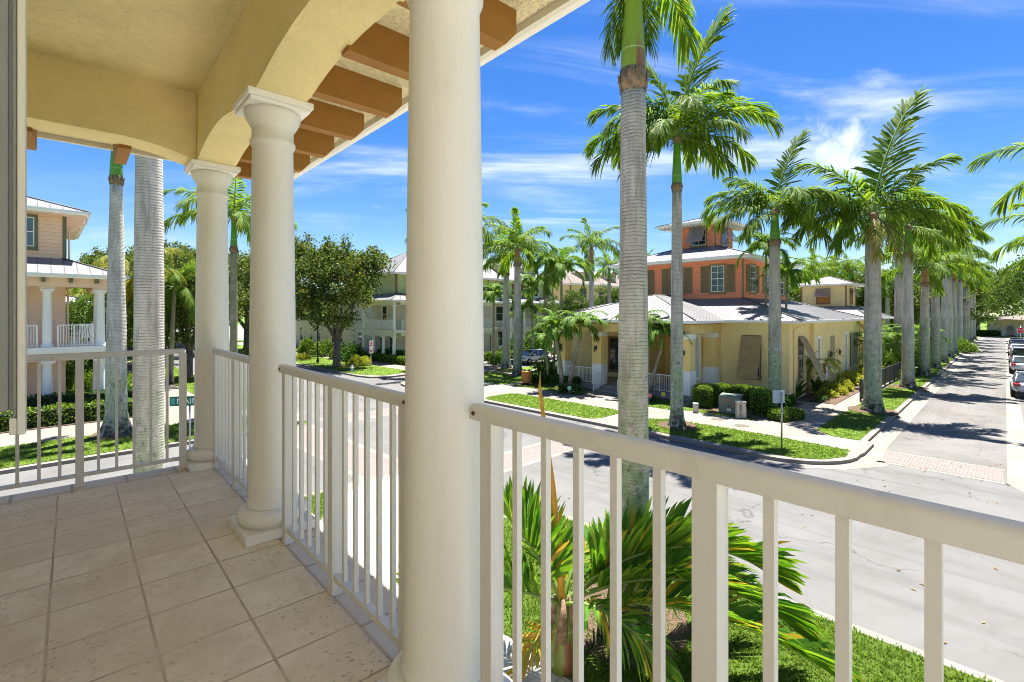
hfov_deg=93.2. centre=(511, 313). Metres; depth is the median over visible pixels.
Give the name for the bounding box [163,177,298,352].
royal palm
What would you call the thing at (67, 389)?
lawn
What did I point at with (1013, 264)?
royal palm
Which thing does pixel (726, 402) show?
transformer box
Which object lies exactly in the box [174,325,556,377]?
pavement
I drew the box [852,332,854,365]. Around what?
window
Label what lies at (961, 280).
royal palm
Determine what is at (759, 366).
window
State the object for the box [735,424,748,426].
cover plate
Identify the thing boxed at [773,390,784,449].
sign post
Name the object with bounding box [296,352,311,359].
shrub
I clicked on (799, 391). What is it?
strap plant
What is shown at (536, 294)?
window
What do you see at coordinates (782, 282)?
window
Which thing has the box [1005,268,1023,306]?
leafy tree
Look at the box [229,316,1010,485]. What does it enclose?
ground
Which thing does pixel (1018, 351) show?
parked car
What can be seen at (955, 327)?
royal palm
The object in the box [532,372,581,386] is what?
hedge
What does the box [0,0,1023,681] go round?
balcony house
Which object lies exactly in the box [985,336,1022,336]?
lawn
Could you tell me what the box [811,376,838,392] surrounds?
strap plant
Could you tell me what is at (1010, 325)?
grey house
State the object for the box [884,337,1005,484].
lane
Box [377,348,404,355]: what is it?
hedge
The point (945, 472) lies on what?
crosswalk band
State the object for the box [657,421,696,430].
mulch
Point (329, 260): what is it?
oak tree
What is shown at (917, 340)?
date palm
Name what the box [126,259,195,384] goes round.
coconut palm
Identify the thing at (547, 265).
christmas palm
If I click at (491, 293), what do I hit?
christmas palm
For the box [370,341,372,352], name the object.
no entry sign
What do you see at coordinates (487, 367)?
cross street
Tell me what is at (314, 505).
lawn
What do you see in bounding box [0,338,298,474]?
pavement
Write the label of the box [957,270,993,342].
royal palm
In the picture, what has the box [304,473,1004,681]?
curb
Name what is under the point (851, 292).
window
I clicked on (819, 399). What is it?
strap plant
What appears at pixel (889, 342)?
date palm
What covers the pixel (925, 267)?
royal palm
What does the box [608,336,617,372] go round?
door
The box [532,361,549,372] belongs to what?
strap plant
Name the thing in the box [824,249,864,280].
royal palm
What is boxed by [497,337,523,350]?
shrub
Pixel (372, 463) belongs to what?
crosswalk
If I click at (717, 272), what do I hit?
window
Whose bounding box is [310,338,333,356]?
shrub
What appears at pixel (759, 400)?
hedge
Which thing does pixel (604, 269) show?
royal palm
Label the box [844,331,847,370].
window
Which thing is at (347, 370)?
lawn
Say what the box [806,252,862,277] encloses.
royal palm
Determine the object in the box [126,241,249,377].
oak tree
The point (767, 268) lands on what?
window
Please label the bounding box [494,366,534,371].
lawn
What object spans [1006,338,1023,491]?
gutter strip
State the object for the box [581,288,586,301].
window
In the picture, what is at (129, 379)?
hedge
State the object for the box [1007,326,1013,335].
door
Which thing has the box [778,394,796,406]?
hedge
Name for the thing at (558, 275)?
christmas palm
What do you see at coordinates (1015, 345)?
parked car
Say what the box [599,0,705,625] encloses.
royal palm
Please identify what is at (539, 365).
shrub
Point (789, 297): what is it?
leafy tree
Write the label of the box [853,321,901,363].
date palm
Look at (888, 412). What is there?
mulch
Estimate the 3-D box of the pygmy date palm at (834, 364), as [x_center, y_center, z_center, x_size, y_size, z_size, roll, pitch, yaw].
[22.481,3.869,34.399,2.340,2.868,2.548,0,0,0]
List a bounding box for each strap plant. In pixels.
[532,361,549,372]
[544,361,556,374]
[551,381,574,394]
[566,384,589,394]
[648,393,661,402]
[791,375,818,397]
[809,393,827,402]
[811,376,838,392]
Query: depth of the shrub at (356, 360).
48.57 m
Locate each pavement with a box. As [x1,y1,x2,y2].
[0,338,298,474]
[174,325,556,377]
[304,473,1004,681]
[401,336,979,464]
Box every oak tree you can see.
[70,254,104,288]
[76,254,100,264]
[77,246,127,262]
[125,239,195,317]
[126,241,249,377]
[228,248,300,350]
[237,232,327,318]
[295,233,395,365]
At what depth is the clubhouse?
34.21 m
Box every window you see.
[27,214,38,250]
[300,326,302,341]
[309,327,312,342]
[318,327,320,341]
[358,331,361,347]
[379,336,381,348]
[382,305,387,324]
[389,336,392,348]
[495,282,502,296]
[495,306,502,321]
[497,330,501,346]
[530,287,538,297]
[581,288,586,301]
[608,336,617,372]
[669,266,684,294]
[689,226,706,247]
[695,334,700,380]
[709,263,726,293]
[721,228,727,246]
[741,335,761,379]
[749,263,755,293]
[767,268,768,294]
[781,276,784,296]
[798,336,804,382]
[816,289,829,303]
[817,336,820,376]
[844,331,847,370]
[850,289,852,303]
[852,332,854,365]
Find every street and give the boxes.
[0,424,397,496]
[165,342,388,393]
[297,382,1023,681]
[367,358,556,382]
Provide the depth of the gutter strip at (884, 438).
22.54 m
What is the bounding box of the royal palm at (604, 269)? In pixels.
[584,248,619,302]
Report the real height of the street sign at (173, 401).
2.420 m
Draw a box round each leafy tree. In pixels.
[66,293,133,347]
[84,274,184,366]
[537,289,588,315]
[586,284,618,305]
[788,267,858,302]
[788,277,800,301]
[847,269,930,329]
[883,272,972,331]
[914,279,983,324]
[956,283,1009,329]
[975,254,1023,325]
[976,266,1023,315]
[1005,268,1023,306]
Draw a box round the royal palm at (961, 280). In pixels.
[956,256,995,348]
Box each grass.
[513,383,582,390]
[648,397,683,408]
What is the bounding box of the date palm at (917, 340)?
[889,321,951,349]
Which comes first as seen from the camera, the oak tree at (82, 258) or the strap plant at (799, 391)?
the strap plant at (799, 391)
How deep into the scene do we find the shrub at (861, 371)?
37.35 m
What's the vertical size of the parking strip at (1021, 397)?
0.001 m
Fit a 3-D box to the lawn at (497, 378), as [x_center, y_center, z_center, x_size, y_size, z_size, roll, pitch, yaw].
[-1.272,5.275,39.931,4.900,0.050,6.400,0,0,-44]
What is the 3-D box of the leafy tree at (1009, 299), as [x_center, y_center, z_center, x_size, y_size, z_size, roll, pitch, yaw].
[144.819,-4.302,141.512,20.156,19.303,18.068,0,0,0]
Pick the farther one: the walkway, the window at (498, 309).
the window at (498, 309)
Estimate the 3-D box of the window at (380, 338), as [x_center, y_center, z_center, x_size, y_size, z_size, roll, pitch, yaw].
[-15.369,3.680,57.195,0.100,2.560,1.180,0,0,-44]
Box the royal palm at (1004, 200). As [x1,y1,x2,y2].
[965,139,1023,221]
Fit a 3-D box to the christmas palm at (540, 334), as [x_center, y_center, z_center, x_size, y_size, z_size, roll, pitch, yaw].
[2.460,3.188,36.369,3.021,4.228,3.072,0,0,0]
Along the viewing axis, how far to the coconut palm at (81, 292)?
42.36 m
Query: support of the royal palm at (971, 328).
on the lawn at (859, 431)
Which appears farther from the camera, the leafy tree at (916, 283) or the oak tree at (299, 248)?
the leafy tree at (916, 283)
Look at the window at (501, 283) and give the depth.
66.23 m
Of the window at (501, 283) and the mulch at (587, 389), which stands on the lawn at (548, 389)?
the mulch at (587, 389)
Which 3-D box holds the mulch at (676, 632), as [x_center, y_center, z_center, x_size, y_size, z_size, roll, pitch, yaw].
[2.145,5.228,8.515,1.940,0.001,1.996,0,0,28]
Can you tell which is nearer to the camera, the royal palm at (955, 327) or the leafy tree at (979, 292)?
the royal palm at (955, 327)
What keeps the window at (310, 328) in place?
in the cream house at (304, 328)
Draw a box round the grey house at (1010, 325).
[976,309,1023,336]
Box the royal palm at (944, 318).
[914,220,994,362]
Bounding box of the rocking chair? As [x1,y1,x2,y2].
[75,325,91,345]
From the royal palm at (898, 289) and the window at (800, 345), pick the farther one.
the royal palm at (898, 289)
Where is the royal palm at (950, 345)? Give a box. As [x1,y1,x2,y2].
[913,249,994,356]
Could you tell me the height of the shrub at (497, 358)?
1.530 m
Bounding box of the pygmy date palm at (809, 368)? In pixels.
[805,351,834,394]
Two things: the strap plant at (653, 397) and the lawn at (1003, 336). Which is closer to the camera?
the strap plant at (653, 397)
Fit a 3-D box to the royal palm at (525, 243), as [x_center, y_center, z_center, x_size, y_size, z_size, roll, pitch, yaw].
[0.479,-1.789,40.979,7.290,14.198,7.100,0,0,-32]
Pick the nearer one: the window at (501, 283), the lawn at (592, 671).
the lawn at (592, 671)
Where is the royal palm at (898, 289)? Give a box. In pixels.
[855,202,939,352]
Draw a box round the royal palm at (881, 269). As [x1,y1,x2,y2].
[856,259,893,277]
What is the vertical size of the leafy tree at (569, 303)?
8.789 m
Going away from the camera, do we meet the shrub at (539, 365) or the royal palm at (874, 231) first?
the royal palm at (874, 231)
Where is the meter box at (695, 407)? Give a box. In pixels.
[692,403,698,412]
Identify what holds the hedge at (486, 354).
on the lawn
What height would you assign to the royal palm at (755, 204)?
16.212 m
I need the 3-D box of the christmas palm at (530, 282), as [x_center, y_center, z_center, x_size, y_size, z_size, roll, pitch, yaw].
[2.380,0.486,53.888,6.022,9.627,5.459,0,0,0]
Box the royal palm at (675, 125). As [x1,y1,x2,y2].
[582,3,784,427]
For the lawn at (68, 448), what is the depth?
18.85 m
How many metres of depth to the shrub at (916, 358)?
44.98 m
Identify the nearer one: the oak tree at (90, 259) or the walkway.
the walkway
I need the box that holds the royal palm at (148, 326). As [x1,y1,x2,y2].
[133,155,164,472]
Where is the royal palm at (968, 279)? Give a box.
[957,261,997,345]
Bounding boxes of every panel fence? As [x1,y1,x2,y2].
[860,378,863,401]
[882,361,901,384]
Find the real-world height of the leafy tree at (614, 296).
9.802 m
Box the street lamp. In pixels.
[316,322,318,362]
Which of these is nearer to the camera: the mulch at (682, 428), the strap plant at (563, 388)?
the mulch at (682, 428)
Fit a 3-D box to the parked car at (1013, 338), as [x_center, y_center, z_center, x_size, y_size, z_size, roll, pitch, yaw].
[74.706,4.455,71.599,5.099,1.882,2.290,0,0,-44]
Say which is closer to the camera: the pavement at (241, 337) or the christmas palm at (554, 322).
the christmas palm at (554, 322)
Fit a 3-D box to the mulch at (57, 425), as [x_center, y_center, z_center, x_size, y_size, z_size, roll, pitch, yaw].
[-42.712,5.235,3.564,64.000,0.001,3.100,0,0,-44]
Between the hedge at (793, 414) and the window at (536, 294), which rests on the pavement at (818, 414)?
the hedge at (793, 414)
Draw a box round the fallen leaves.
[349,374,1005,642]
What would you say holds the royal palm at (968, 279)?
on the lawn at (859, 431)
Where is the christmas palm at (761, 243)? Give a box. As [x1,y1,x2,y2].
[734,228,801,305]
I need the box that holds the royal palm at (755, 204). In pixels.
[699,128,851,405]
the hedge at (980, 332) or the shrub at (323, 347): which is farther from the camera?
the hedge at (980, 332)
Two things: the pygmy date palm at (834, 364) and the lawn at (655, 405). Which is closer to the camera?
the lawn at (655, 405)
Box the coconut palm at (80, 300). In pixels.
[69,264,167,331]
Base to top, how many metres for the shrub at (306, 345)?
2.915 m
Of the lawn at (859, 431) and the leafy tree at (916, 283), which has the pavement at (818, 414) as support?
the lawn at (859, 431)
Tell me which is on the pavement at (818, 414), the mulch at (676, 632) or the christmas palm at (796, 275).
the christmas palm at (796, 275)
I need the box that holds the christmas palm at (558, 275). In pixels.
[530,246,595,313]
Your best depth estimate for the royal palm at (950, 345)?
58.56 m
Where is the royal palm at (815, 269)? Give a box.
[788,248,848,292]
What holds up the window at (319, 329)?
in the cream house at (304, 328)
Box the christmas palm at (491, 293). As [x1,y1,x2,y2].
[483,280,513,364]
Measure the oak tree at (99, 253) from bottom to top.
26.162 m
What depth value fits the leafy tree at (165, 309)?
48.12 m
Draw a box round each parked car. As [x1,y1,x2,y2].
[522,349,552,364]
[1006,337,1023,345]
[1006,339,1023,349]
[1006,344,1023,355]
[1006,347,1023,362]
[1006,355,1023,372]
[1006,371,1023,396]
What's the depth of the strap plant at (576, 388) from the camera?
31.75 m
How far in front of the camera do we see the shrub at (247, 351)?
59.09 m
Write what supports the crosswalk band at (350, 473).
on the side street at (52, 471)
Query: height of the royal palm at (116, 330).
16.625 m
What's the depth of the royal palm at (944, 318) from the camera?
52.15 m
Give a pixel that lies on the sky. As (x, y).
(837, 70)
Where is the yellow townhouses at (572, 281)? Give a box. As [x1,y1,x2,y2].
[542,269,618,344]
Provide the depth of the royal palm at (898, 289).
45.81 m
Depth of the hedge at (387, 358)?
51.93 m
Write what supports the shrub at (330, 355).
on the lawn at (347, 370)
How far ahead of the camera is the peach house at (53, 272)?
25.68 m
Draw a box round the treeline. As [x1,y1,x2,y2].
[229,298,1023,326]
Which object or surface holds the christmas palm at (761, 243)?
on the pavement at (818, 414)
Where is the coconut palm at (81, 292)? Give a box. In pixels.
[66,288,106,308]
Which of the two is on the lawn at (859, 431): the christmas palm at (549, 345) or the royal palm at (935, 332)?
the royal palm at (935, 332)
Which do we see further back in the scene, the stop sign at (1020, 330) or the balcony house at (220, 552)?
the stop sign at (1020, 330)
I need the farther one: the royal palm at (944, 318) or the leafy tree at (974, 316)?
the leafy tree at (974, 316)
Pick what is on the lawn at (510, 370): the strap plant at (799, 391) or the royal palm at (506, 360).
the royal palm at (506, 360)
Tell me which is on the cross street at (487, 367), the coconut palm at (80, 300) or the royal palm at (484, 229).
the royal palm at (484, 229)
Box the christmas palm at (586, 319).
[553,310,609,390]
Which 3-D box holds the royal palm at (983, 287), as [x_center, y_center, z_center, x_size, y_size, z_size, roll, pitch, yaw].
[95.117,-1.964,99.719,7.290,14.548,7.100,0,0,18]
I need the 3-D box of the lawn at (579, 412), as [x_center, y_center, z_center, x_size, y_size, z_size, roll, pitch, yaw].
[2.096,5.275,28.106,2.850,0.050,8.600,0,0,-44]
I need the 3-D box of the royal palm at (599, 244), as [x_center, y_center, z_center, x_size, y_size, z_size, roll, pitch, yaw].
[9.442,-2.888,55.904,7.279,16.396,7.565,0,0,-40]
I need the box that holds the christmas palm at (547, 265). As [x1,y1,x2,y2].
[522,248,564,358]
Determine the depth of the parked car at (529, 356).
51.99 m
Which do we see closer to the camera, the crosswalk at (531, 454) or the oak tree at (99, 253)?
the crosswalk at (531, 454)
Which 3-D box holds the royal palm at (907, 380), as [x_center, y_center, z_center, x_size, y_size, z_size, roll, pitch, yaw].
[28.474,-2.494,35.004,8.778,15.608,7.040,0,0,0]
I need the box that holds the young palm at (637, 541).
[396,371,864,681]
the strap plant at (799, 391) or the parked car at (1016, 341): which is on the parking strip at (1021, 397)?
the parked car at (1016, 341)
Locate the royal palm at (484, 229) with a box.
[404,202,509,245]
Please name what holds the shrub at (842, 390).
on the mulch at (835, 400)
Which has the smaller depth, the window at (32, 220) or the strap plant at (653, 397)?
the window at (32, 220)
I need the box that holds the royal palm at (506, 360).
[483,221,539,368]
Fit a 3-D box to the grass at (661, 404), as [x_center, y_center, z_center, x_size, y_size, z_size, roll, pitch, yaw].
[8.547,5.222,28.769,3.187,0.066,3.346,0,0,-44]
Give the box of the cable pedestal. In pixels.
[735,400,746,417]
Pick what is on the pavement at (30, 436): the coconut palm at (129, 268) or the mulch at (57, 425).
the coconut palm at (129, 268)
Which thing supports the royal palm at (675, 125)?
on the pavement at (818, 414)
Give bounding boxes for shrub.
[66,359,92,386]
[68,368,92,391]
[243,346,248,355]
[296,335,319,354]
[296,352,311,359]
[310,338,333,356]
[326,342,352,358]
[340,340,368,360]
[343,354,371,366]
[487,351,501,365]
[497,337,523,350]
[523,332,552,353]
[529,354,557,373]
[814,387,839,397]
[823,382,848,395]
[824,378,855,391]
[836,369,863,385]
[844,368,863,377]
[883,344,915,372]
[893,346,932,369]
[958,335,982,353]
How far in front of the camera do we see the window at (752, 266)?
36.31 m
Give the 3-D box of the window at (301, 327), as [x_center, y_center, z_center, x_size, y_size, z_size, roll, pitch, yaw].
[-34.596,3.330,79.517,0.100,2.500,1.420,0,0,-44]
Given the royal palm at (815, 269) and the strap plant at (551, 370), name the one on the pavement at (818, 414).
the strap plant at (551, 370)
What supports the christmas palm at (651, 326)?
on the lawn at (655, 405)
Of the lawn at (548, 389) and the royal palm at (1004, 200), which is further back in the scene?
the lawn at (548, 389)
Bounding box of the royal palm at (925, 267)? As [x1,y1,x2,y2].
[881,232,985,375]
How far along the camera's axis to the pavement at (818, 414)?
23.88 m
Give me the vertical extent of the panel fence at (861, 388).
1.360 m
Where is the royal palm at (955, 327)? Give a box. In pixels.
[917,254,991,353]
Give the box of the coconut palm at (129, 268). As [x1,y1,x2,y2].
[92,247,186,370]
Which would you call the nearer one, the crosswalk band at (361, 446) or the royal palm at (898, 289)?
the crosswalk band at (361, 446)
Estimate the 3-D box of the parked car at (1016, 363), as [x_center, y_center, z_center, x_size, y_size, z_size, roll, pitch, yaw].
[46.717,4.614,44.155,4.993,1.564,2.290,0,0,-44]
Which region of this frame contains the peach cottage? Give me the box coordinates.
[66,295,93,365]
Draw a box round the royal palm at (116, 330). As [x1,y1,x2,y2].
[100,151,132,436]
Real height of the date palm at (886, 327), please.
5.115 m
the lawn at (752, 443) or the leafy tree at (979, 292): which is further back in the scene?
the leafy tree at (979, 292)
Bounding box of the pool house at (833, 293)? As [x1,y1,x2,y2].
[789,276,893,364]
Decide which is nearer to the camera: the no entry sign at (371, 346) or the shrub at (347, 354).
the no entry sign at (371, 346)
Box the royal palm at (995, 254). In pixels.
[980,203,1023,266]
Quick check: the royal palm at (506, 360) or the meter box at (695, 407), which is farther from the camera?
the royal palm at (506, 360)
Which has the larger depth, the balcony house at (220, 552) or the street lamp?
the street lamp
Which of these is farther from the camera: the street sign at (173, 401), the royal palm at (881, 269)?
the royal palm at (881, 269)
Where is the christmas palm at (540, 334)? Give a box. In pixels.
[525,328,562,375]
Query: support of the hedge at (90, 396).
on the mulch at (57, 425)
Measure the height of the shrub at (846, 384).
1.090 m
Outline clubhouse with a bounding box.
[545,213,863,401]
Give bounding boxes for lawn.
[0,422,193,468]
[66,383,85,394]
[165,336,404,375]
[165,366,193,393]
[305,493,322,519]
[484,372,520,383]
[486,393,617,418]
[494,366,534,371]
[504,517,986,681]
[514,384,560,391]
[648,401,669,409]
[648,419,848,458]
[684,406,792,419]
[817,337,977,439]
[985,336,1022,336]
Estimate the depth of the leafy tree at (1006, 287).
50.32 m
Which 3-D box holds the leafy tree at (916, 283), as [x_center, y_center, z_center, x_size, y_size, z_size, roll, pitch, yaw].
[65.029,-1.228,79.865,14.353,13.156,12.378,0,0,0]
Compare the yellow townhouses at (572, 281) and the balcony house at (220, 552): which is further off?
the yellow townhouses at (572, 281)
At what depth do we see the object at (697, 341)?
31.66 m
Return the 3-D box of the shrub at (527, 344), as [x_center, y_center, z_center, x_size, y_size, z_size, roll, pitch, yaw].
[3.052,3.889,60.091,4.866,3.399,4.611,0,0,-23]
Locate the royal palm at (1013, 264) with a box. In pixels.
[999,237,1023,278]
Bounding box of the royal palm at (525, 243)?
[483,206,562,375]
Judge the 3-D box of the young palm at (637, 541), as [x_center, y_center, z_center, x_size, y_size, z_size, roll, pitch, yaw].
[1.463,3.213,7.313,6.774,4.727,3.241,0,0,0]
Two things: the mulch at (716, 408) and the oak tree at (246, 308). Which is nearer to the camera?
the mulch at (716, 408)
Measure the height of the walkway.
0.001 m
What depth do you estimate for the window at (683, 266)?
39.03 m
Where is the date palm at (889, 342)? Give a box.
[882,321,934,359]
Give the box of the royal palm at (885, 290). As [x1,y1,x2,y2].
[858,264,918,336]
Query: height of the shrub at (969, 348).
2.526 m
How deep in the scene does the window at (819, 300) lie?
50.00 m
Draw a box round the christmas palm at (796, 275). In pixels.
[753,257,822,308]
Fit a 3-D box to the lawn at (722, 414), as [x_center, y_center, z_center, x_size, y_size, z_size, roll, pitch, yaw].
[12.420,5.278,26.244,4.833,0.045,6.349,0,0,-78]
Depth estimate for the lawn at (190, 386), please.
37.48 m
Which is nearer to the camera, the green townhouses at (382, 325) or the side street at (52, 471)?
the side street at (52, 471)
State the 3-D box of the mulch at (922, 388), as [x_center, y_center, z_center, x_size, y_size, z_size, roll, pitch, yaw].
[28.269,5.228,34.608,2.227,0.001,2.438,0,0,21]
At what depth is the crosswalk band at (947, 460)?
17.78 m
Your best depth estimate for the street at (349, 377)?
41.62 m
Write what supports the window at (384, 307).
in the green townhouses at (382, 325)
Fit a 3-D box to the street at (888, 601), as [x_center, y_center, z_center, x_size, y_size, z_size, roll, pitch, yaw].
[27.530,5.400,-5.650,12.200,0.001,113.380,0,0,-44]
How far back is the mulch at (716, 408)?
25.64 m
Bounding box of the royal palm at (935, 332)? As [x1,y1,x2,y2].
[903,215,989,367]
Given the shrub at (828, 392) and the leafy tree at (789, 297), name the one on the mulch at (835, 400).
the shrub at (828, 392)
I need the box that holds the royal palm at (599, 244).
[559,217,619,306]
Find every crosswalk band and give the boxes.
[297,443,363,479]
[306,425,397,462]
[504,427,600,454]
[504,448,572,472]
[876,460,1005,483]
[886,450,1005,470]
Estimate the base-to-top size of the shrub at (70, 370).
2.549 m
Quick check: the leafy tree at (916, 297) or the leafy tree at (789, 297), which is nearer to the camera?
the leafy tree at (916, 297)
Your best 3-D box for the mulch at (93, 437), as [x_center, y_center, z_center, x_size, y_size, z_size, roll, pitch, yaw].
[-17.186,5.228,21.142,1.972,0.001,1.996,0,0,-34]
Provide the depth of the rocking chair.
26.25 m
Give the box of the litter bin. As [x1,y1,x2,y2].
[521,369,531,384]
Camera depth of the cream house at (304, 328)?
75.56 m
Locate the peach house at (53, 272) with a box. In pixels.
[27,196,129,397]
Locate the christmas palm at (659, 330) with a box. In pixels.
[648,319,692,393]
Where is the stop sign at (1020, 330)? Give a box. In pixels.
[1017,326,1023,337]
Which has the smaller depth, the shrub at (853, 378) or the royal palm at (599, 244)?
the shrub at (853, 378)
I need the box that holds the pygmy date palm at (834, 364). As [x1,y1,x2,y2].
[826,352,844,375]
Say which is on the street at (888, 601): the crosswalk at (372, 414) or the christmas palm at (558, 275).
the crosswalk at (372, 414)
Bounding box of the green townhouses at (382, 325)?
[349,252,558,354]
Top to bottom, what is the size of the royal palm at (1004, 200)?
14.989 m
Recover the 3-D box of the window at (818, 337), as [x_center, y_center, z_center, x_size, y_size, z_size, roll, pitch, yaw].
[20.770,3.180,32.735,0.980,3.340,0.100,0,0,-44]
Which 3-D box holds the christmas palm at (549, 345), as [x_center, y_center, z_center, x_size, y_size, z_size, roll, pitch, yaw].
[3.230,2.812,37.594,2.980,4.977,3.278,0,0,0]
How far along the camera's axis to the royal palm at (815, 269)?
65.11 m
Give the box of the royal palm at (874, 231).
[780,84,971,411]
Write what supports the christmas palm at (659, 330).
on the mulch
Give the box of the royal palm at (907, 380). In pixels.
[835,174,990,387]
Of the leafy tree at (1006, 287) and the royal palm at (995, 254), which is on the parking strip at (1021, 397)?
the royal palm at (995, 254)
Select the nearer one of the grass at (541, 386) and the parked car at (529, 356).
the grass at (541, 386)
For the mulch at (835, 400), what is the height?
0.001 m
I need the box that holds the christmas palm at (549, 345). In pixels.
[535,319,572,370]
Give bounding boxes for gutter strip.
[784,337,984,469]
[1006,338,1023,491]
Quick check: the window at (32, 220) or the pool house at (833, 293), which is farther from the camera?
the pool house at (833, 293)
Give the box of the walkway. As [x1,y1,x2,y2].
[348,476,570,681]
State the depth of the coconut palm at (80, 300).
35.49 m
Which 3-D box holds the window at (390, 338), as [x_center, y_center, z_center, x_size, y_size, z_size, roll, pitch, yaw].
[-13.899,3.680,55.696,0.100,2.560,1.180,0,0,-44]
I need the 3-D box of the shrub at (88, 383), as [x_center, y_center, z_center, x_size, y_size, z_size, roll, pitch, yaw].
[-29.011,4.533,33.040,2.089,1.749,2.007,0,0,-28]
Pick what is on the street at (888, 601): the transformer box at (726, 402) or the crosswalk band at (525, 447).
the crosswalk band at (525, 447)
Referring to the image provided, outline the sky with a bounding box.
[27,0,1023,315]
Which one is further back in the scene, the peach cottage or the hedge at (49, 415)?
the peach cottage
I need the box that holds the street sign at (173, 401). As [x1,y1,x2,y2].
[169,396,193,447]
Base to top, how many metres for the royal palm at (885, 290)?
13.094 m
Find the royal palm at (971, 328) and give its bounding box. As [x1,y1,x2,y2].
[956,261,998,340]
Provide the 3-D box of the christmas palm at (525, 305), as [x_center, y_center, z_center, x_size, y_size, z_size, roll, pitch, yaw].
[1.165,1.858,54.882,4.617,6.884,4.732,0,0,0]
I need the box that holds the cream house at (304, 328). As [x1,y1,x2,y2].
[296,286,348,346]
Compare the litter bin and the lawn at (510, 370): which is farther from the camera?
the lawn at (510, 370)
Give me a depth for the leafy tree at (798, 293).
91.96 m
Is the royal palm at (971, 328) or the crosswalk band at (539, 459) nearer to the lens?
the crosswalk band at (539, 459)
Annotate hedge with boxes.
[0,397,132,431]
[27,386,132,408]
[127,371,132,388]
[367,352,404,364]
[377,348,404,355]
[484,349,527,360]
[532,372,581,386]
[691,382,774,415]
[767,406,805,421]
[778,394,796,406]
[976,329,1001,335]
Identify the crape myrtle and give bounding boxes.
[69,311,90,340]
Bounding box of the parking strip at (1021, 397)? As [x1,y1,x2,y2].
[1019,395,1023,422]
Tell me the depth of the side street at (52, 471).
16.36 m
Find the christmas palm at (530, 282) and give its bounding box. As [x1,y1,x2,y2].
[509,274,558,348]
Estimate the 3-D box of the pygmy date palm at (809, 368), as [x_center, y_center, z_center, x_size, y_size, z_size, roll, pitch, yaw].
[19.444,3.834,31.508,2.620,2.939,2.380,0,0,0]
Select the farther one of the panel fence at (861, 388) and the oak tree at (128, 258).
the oak tree at (128, 258)
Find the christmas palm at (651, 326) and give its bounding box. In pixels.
[608,309,669,345]
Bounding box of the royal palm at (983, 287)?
[957,280,998,338]
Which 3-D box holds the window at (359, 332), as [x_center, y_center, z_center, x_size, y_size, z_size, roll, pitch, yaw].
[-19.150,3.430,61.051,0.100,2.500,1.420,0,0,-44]
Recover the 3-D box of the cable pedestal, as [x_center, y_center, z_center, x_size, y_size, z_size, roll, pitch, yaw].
[11.575,4.835,24.493,0.490,0.830,0.365,0,0,12]
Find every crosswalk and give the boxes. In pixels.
[297,426,397,477]
[320,408,397,420]
[504,428,617,468]
[882,452,1002,481]
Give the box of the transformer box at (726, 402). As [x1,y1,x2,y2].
[718,392,742,413]
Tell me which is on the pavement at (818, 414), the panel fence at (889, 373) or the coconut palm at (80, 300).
the panel fence at (889, 373)
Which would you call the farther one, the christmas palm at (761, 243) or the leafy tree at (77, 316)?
the leafy tree at (77, 316)
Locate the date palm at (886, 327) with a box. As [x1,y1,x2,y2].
[860,319,901,350]
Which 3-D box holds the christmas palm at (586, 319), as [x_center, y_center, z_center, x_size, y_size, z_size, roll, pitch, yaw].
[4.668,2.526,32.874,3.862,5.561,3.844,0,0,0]
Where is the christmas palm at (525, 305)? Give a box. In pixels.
[502,300,539,351]
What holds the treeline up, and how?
on the ground at (983, 327)
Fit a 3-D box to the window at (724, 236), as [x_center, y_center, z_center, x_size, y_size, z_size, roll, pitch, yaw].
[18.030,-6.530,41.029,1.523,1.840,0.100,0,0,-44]
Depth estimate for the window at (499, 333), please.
66.10 m
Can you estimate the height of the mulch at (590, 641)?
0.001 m
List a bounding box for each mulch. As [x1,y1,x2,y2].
[0,416,132,432]
[88,432,132,439]
[534,383,590,390]
[584,584,690,653]
[584,628,675,672]
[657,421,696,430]
[689,403,766,418]
[797,382,859,403]
[848,406,898,414]
[888,384,928,389]
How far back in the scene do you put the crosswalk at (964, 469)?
17.09 m
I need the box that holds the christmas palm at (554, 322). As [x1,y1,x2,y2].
[530,308,579,389]
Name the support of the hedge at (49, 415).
on the mulch at (57, 425)

